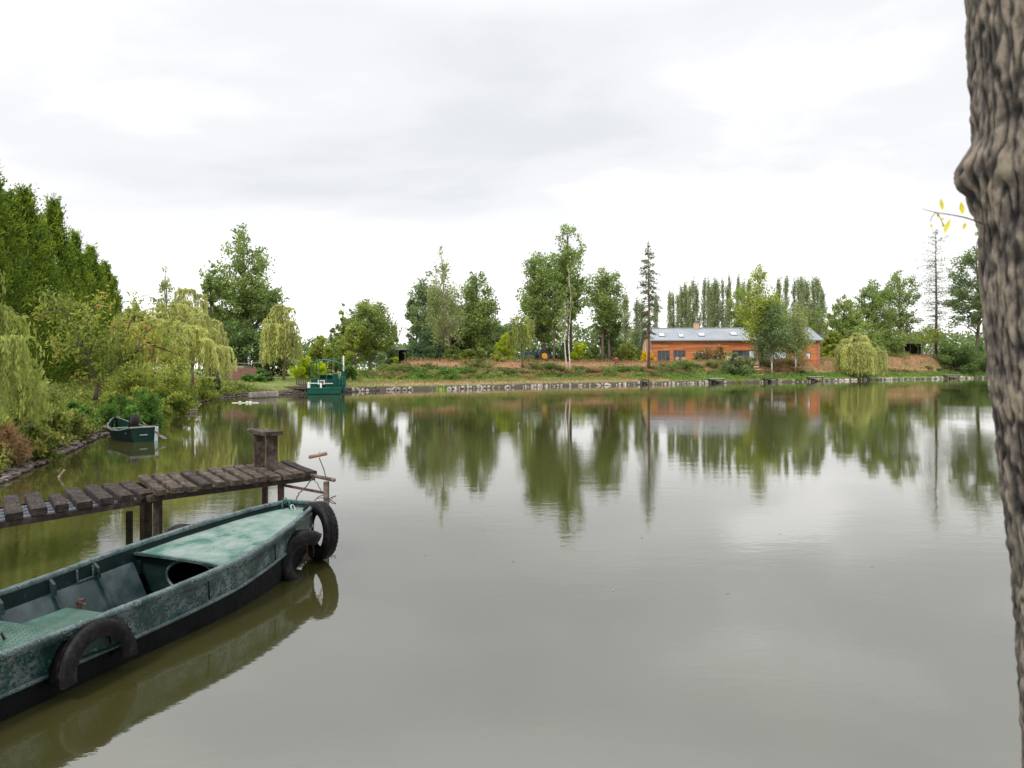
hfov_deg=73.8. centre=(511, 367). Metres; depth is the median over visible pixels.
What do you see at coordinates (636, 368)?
bramble
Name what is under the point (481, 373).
leafy plant
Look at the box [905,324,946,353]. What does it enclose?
broadleaf tree
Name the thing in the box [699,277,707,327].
poplar tree
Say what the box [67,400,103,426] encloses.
shrub
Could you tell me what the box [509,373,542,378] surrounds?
grass clump
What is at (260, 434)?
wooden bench
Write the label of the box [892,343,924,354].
open barn
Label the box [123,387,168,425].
shrub
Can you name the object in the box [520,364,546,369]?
bramble
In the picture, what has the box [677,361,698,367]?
bramble
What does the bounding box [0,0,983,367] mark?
sky
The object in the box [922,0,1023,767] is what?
tree
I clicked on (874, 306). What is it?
broadleaf tree
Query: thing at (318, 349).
broadleaf tree
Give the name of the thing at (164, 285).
broadleaf tree
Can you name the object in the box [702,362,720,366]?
bramble
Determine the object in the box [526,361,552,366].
bramble
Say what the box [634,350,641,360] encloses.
shrub
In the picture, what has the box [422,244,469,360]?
birch tree
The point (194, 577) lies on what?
green punt
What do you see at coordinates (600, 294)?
oak tree
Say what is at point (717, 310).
poplar tree
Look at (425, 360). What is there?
dry grass
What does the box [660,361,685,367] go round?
bramble
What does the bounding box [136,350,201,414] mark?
bush
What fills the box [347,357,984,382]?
ledge grass
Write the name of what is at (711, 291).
poplar tree
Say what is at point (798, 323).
birch tree
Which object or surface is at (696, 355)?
rose bush
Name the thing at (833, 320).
broadleaf tree
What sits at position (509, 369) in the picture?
bramble
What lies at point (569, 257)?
oak tree
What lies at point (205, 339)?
weeping willow
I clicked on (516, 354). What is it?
broadleaf tree
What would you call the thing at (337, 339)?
broadleaf tree
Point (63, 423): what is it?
weed clump
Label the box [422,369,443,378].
leafy plant
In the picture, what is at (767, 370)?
grass clump
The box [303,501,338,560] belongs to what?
whole tyre
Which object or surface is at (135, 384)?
bush
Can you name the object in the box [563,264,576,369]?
birch tree
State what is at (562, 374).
bramble
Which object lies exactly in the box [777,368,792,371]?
grass clump
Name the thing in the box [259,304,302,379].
weeping willow
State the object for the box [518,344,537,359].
shrub
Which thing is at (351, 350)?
broadleaf tree
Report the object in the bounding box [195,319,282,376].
broadleaf tree
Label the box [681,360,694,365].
bramble
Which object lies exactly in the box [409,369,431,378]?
bramble
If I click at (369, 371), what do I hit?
bramble
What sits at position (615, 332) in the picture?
broadleaf tree
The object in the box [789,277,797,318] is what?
poplar tree
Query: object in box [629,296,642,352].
poplar tree
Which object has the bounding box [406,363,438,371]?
bramble
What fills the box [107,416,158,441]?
rowing boat
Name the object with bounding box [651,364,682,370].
bramble
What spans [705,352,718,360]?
rose bush
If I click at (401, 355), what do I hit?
open barn
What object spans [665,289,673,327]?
poplar tree
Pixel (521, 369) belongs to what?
bramble
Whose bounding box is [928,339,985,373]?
shrub
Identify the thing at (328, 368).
bush
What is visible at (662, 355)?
sliding door
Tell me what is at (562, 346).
shrub
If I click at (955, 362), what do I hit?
shrub
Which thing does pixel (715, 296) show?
poplar tree
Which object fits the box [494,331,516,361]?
bush
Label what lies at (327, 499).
wire coil
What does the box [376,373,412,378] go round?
grass clump
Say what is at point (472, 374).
bramble
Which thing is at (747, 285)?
poplar tree
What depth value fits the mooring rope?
8.41 m
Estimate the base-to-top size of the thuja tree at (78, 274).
8.733 m
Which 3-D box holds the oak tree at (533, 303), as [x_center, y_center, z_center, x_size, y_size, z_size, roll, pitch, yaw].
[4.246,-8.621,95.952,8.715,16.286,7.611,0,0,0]
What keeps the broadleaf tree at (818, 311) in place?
on the ground at (418, 386)
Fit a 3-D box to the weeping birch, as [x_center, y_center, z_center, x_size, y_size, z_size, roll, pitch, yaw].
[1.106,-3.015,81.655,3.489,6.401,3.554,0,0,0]
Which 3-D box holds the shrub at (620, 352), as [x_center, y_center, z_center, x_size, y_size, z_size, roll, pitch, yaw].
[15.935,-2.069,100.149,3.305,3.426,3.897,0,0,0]
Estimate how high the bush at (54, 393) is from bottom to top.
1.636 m
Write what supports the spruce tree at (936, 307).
on the ground at (418, 386)
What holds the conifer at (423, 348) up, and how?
on the ground at (418, 386)
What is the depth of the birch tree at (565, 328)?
85.46 m
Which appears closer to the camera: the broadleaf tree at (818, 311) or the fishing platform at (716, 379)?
the fishing platform at (716, 379)
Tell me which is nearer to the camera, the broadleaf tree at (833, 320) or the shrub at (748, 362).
the shrub at (748, 362)
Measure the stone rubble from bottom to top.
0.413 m
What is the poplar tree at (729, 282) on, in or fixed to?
on the ground at (418, 386)
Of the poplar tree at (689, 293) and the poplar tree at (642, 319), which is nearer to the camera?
the poplar tree at (689, 293)
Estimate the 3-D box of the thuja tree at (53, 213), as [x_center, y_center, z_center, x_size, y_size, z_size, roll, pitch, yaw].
[-22.535,-3.225,33.497,4.179,10.812,4.336,0,0,38]
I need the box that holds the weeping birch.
[507,316,535,367]
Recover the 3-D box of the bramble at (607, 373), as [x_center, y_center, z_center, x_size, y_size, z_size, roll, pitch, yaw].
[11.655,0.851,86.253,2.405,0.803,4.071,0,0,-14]
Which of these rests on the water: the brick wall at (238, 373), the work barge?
the work barge
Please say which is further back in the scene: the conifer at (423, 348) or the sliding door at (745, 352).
the sliding door at (745, 352)
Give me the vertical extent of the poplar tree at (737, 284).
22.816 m
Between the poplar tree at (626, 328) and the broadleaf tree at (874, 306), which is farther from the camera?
the poplar tree at (626, 328)
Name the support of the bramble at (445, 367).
on the ground at (418, 386)
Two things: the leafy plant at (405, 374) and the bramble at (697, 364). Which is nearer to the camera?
the leafy plant at (405, 374)
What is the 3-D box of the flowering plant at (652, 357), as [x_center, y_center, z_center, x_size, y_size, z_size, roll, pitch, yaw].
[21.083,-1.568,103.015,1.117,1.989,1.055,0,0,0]
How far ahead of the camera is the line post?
52.15 m
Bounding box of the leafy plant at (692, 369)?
[684,366,705,372]
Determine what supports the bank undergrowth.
on the ground at (418, 386)
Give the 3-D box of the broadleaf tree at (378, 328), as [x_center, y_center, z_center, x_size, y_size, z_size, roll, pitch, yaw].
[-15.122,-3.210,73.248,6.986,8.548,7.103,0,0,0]
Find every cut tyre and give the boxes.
[48,618,137,689]
[164,523,190,532]
[282,529,321,581]
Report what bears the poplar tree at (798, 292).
on the ground at (418, 386)
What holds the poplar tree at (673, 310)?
on the ground at (418, 386)
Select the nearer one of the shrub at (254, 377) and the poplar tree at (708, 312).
the shrub at (254, 377)
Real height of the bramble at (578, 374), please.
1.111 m
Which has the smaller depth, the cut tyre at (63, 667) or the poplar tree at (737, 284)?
the cut tyre at (63, 667)
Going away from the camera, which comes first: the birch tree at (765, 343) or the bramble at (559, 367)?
the bramble at (559, 367)
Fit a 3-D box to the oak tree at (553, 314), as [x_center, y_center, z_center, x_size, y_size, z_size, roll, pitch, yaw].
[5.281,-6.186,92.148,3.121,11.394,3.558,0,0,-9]
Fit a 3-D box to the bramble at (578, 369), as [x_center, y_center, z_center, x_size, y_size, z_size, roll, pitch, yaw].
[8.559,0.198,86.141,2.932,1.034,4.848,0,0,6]
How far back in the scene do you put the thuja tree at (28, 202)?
29.77 m
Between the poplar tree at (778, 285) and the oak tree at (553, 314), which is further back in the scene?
the poplar tree at (778, 285)
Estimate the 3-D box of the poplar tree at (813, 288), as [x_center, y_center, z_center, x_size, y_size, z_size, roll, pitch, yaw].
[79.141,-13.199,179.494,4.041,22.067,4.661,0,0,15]
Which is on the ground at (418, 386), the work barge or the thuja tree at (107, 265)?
the thuja tree at (107, 265)
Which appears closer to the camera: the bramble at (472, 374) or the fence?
the fence
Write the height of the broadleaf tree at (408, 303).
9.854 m
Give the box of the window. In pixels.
[767,351,786,359]
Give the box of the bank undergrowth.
[48,375,270,401]
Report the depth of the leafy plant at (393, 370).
68.94 m
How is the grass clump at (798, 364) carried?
on the ground at (418, 386)
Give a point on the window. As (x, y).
(776, 351)
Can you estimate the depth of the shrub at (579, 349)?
97.63 m
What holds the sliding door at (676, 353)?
in the long house
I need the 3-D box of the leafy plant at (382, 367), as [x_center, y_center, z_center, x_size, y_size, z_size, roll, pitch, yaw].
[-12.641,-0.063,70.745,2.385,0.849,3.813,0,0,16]
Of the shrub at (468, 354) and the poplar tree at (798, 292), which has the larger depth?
the poplar tree at (798, 292)
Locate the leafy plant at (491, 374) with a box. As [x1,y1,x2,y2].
[486,371,505,378]
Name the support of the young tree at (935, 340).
on the ground at (418, 386)
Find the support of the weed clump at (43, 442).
on the ground at (418, 386)
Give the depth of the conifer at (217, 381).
45.96 m
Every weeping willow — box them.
[0,269,53,429]
[104,302,237,375]
[156,287,231,392]
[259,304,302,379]
[832,332,888,376]
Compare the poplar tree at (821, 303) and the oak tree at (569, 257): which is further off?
the poplar tree at (821, 303)
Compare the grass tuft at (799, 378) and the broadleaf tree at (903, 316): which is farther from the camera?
the broadleaf tree at (903, 316)
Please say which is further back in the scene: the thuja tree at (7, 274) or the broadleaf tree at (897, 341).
the broadleaf tree at (897, 341)
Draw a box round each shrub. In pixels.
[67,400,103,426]
[97,394,144,426]
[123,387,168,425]
[156,389,187,413]
[189,375,223,400]
[240,374,266,382]
[262,369,274,380]
[289,356,317,378]
[314,361,327,377]
[340,360,358,380]
[443,345,461,360]
[459,349,476,359]
[471,346,488,361]
[489,352,507,361]
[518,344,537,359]
[523,355,534,361]
[535,345,566,361]
[558,339,573,359]
[570,341,587,361]
[582,344,607,361]
[599,339,616,359]
[612,342,631,361]
[622,339,638,362]
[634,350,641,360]
[717,351,752,375]
[742,355,756,373]
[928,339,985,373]
[947,350,964,366]
[967,338,986,371]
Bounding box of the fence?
[296,378,308,385]
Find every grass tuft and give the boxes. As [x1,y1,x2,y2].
[733,378,746,382]
[795,375,805,381]
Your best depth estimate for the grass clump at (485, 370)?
75.51 m
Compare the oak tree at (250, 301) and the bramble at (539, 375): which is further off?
the bramble at (539, 375)
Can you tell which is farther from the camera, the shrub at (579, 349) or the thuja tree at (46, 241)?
the shrub at (579, 349)
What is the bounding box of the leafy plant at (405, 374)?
[395,371,417,378]
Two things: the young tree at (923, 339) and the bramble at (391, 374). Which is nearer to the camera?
the bramble at (391, 374)
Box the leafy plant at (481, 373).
[464,370,488,377]
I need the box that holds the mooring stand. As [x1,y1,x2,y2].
[283,452,335,504]
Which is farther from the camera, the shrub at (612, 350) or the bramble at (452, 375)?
the shrub at (612, 350)
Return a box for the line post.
[232,362,264,381]
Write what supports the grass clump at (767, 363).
on the ground at (418, 386)
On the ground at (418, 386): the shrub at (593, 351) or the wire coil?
the shrub at (593, 351)
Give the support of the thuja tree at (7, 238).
on the ground at (418, 386)
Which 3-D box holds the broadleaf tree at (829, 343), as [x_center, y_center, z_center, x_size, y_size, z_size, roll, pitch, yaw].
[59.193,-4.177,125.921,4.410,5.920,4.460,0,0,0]
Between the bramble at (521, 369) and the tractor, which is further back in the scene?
the tractor
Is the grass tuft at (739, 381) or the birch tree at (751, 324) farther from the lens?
the birch tree at (751, 324)
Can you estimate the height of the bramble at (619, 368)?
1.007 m
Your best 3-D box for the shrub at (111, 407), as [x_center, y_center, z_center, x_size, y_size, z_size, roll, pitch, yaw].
[-12.589,1.518,21.925,1.266,1.364,1.864,0,0,-22]
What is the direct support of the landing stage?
on the ground at (418, 386)
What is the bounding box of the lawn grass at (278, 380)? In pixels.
[215,377,383,390]
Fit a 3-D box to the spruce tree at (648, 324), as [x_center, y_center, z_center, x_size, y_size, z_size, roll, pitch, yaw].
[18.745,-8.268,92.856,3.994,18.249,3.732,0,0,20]
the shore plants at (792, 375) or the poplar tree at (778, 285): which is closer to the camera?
the shore plants at (792, 375)
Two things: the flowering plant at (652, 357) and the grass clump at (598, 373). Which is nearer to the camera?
the grass clump at (598, 373)
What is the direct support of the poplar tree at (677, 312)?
on the ground at (418, 386)
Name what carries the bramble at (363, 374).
on the ground at (418, 386)
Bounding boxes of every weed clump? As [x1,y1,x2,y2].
[0,416,36,466]
[3,407,53,434]
[24,425,64,461]
[38,407,74,447]
[62,408,90,441]
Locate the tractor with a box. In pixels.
[523,348,550,360]
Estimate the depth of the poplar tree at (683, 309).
176.49 m
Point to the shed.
(239, 367)
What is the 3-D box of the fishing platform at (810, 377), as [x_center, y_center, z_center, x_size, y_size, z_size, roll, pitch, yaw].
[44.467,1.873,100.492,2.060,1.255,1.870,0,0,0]
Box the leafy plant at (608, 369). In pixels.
[591,366,617,372]
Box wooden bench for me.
[247,428,282,470]
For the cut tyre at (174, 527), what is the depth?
6.51 m
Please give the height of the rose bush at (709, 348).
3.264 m
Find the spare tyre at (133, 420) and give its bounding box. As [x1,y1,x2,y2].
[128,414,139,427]
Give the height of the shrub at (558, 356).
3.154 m
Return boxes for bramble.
[340,370,384,376]
[358,372,374,378]
[379,373,399,378]
[386,363,420,372]
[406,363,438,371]
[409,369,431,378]
[427,365,454,373]
[433,366,457,373]
[435,370,459,379]
[447,364,477,373]
[455,359,500,367]
[458,373,485,378]
[484,368,504,375]
[494,367,519,374]
[502,367,516,373]
[515,368,524,372]
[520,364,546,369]
[523,371,541,378]
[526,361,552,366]
[539,370,560,376]
[545,363,566,370]
[550,368,585,376]
[554,373,570,377]
[569,366,588,372]
[596,364,629,370]
[602,372,614,376]
[621,372,644,376]
[629,365,647,370]
[638,366,675,373]
[648,371,666,376]
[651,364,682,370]
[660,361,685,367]
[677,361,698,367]
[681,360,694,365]
[693,363,705,368]
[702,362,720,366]
[707,370,722,374]
[939,369,958,374]
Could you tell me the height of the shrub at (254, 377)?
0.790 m
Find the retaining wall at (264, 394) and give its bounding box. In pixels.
[249,391,278,397]
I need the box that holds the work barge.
[306,356,345,394]
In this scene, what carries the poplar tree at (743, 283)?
on the ground at (418, 386)
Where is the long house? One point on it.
(667, 344)
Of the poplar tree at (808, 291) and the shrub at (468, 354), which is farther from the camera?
the poplar tree at (808, 291)
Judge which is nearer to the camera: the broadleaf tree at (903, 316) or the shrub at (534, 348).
the shrub at (534, 348)
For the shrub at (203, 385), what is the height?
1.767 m
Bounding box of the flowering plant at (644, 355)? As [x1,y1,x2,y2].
[641,350,646,362]
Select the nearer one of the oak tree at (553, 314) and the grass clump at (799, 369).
the oak tree at (553, 314)
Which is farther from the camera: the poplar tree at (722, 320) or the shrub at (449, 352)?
the poplar tree at (722, 320)
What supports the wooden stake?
in the water
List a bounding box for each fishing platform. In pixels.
[707,378,724,382]
[804,376,823,381]
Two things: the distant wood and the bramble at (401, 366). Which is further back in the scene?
the distant wood
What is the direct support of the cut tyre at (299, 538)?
hanging from the green punt
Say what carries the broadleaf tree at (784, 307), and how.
on the ground at (418, 386)
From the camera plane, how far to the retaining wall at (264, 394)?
45.99 m
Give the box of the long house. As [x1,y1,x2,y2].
[640,323,823,368]
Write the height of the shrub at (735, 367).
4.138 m
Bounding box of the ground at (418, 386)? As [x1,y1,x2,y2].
[0,356,986,473]
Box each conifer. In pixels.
[213,374,222,392]
[404,327,447,360]
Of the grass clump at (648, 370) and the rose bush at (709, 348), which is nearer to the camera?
the grass clump at (648, 370)
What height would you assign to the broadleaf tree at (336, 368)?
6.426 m
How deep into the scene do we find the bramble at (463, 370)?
73.74 m
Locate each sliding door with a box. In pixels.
[658,351,669,362]
[673,350,684,360]
[732,350,754,358]
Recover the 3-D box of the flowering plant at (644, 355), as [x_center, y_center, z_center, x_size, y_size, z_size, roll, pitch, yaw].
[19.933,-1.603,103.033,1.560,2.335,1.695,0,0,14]
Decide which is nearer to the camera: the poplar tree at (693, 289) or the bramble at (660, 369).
the bramble at (660, 369)
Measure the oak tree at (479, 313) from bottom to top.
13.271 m
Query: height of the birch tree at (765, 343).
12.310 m
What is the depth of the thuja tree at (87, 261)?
40.65 m
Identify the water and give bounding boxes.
[0,378,1021,767]
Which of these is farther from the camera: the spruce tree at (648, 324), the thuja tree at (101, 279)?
the spruce tree at (648, 324)
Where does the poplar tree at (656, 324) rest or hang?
on the ground at (418, 386)
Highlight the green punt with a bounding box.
[0,499,315,721]
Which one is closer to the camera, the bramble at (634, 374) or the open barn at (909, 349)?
the bramble at (634, 374)
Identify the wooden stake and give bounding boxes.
[126,511,132,530]
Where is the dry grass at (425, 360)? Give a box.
[357,353,957,376]
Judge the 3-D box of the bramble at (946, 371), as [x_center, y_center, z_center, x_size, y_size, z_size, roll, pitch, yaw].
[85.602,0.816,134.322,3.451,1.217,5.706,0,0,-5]
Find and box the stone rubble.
[0,386,379,483]
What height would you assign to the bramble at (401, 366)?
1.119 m
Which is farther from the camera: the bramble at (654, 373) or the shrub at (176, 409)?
the bramble at (654, 373)
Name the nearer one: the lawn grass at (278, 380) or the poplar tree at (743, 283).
the lawn grass at (278, 380)
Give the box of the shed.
[221,366,250,378]
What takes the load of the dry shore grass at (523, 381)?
on the ground at (418, 386)
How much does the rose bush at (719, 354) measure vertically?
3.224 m
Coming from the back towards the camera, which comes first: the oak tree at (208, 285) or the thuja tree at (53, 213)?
the oak tree at (208, 285)
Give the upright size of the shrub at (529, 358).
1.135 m
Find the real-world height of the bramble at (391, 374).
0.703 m
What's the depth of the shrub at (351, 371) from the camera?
61.73 m
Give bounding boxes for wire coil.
[314,495,335,503]
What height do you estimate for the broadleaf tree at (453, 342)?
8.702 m
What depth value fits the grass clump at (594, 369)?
86.22 m
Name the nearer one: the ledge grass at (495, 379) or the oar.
the oar
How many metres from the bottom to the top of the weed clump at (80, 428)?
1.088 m
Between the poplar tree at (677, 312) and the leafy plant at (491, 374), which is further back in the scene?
the poplar tree at (677, 312)
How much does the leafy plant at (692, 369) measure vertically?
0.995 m
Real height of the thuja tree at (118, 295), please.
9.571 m
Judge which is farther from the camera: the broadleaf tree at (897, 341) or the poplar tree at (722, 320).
the poplar tree at (722, 320)
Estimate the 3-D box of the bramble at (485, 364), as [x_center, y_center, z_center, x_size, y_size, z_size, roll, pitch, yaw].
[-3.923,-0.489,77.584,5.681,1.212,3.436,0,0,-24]
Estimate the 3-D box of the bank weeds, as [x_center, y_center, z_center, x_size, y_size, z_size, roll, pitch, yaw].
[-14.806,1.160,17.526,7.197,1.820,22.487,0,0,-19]
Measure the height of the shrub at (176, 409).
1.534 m
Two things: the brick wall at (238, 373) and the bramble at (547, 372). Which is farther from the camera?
the bramble at (547, 372)
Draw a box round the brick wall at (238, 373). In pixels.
[222,368,256,380]
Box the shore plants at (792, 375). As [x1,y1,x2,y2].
[665,369,985,380]
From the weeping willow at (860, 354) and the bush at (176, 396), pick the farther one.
the weeping willow at (860, 354)
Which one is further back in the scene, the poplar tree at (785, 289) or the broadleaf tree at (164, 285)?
the poplar tree at (785, 289)
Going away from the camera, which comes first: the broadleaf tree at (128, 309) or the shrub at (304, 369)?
the broadleaf tree at (128, 309)
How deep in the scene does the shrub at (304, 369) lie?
61.48 m
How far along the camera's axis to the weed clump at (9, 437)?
13.22 m
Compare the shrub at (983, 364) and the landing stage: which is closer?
the landing stage
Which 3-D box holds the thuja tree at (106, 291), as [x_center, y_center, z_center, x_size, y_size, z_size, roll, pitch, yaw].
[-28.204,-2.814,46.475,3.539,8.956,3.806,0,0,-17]
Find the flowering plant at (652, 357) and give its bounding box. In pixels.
[650,351,654,361]
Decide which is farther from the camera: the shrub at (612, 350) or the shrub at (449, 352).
the shrub at (612, 350)
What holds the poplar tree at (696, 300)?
on the ground at (418, 386)
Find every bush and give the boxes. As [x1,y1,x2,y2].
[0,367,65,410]
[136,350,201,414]
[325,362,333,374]
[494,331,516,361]
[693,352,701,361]
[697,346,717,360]
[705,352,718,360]
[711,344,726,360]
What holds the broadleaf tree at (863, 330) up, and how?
on the ground at (418, 386)
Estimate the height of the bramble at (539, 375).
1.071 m
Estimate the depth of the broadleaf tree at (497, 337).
104.03 m
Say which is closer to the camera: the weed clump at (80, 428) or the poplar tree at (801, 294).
the weed clump at (80, 428)
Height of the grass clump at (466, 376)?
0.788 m
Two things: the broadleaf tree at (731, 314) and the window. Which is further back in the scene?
the broadleaf tree at (731, 314)
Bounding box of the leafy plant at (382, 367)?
[376,363,397,370]
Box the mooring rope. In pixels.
[293,478,312,504]
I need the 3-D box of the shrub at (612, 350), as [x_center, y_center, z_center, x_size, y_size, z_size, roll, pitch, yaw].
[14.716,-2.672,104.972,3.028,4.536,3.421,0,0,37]
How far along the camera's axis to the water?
6.19 m
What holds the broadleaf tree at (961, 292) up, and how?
on the ground at (418, 386)
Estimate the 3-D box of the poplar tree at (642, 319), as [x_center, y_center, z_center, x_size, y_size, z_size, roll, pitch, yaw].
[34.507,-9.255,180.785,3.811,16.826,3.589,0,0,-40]
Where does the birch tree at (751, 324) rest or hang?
on the ground at (418, 386)
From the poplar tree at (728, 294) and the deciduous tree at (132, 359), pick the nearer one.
the deciduous tree at (132, 359)
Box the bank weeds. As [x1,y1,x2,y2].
[0,381,145,472]
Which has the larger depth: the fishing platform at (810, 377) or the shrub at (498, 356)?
the fishing platform at (810, 377)
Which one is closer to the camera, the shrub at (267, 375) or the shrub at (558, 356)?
the shrub at (267, 375)
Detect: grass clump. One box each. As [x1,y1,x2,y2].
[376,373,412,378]
[454,367,493,372]
[460,373,474,378]
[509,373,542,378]
[586,372,604,376]
[587,367,602,371]
[643,369,657,372]
[756,361,779,364]
[760,368,772,371]
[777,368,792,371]
[786,366,808,370]
[789,362,806,365]
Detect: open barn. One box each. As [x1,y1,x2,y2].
[391,349,411,365]
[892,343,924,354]
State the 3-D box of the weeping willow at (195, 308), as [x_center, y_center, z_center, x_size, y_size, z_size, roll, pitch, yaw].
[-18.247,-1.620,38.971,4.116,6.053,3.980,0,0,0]
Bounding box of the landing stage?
[283,386,310,392]
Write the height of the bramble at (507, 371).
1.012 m
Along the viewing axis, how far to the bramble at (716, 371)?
96.20 m
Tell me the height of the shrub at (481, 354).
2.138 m
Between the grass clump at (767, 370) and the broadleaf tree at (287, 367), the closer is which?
the broadleaf tree at (287, 367)
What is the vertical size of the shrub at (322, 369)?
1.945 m
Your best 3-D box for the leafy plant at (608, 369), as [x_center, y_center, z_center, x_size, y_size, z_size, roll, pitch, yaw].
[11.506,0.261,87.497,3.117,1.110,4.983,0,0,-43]
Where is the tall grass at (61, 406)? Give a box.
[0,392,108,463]
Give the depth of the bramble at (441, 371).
70.70 m
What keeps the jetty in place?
in the water
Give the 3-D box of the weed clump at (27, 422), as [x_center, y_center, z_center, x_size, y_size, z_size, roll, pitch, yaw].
[-10.976,1.357,15.267,1.281,1.028,1.007,0,0,0]
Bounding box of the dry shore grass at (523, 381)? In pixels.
[346,375,756,386]
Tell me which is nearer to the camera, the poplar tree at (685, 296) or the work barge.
the work barge
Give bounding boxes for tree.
[0,163,50,379]
[0,210,49,387]
[2,187,68,382]
[13,182,83,385]
[22,278,200,399]
[26,214,87,383]
[32,193,102,382]
[57,226,109,380]
[57,239,112,382]
[71,249,114,378]
[83,240,116,376]
[94,262,116,333]
[100,259,122,326]
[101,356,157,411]
[108,302,155,387]
[111,272,125,313]
[149,266,178,312]
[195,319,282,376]
[199,220,289,362]
[200,260,223,375]
[252,323,295,376]
[307,334,333,371]
[328,327,340,372]
[331,303,354,367]
[336,321,372,367]
[340,298,402,370]
[376,325,398,366]
[402,271,456,347]
[404,298,423,342]
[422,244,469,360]
[445,304,486,356]
[452,270,503,355]
[482,320,511,360]
[495,317,527,359]
[511,249,569,352]
[540,280,563,360]
[546,224,592,360]
[556,300,571,367]
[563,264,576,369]
[581,266,628,361]
[593,303,623,353]
[618,294,634,347]
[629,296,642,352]
[636,240,664,368]
[637,302,647,353]
[650,294,659,327]
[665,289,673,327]
[670,289,675,327]
[674,294,680,327]
[675,285,687,327]
[683,281,692,325]
[685,285,694,327]
[689,276,696,323]
[693,281,702,327]
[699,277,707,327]
[703,276,712,327]
[706,283,716,327]
[709,274,719,326]
[715,280,721,326]
[717,275,727,326]
[724,285,730,326]
[725,285,757,326]
[726,273,733,326]
[730,264,781,365]
[734,274,740,321]
[740,278,747,325]
[746,278,752,316]
[746,295,798,372]
[774,294,790,325]
[775,277,781,309]
[778,302,816,373]
[780,275,790,315]
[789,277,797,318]
[790,299,829,357]
[796,276,803,306]
[797,275,805,317]
[798,278,813,324]
[808,276,819,330]
[812,276,824,333]
[816,286,828,356]
[820,330,841,357]
[824,294,864,346]
[836,315,889,355]
[851,279,899,336]
[869,319,912,358]
[880,269,922,353]
[897,327,908,354]
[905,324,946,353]
[912,227,957,355]
[915,326,931,354]
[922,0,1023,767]
[926,327,942,357]
[940,230,982,352]
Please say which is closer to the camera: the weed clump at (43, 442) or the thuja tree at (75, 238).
the weed clump at (43, 442)
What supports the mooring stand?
in the water
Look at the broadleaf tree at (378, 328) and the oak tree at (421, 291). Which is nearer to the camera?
the broadleaf tree at (378, 328)
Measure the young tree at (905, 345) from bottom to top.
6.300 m
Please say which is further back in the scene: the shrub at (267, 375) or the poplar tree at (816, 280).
the poplar tree at (816, 280)
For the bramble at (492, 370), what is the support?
on the ground at (418, 386)
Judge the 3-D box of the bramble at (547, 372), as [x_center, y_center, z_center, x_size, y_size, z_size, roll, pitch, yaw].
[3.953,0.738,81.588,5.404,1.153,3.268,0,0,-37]
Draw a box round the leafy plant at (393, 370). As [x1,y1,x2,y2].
[379,365,410,373]
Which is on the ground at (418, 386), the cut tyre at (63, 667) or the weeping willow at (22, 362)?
the weeping willow at (22, 362)
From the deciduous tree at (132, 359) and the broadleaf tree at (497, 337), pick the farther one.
the broadleaf tree at (497, 337)
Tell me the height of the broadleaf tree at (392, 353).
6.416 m
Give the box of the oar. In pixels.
[139,419,166,438]
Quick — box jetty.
[0,460,316,535]
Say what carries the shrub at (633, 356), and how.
on the ground at (418, 386)
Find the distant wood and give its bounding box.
[281,319,984,368]
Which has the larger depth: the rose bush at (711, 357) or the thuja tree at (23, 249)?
the rose bush at (711, 357)

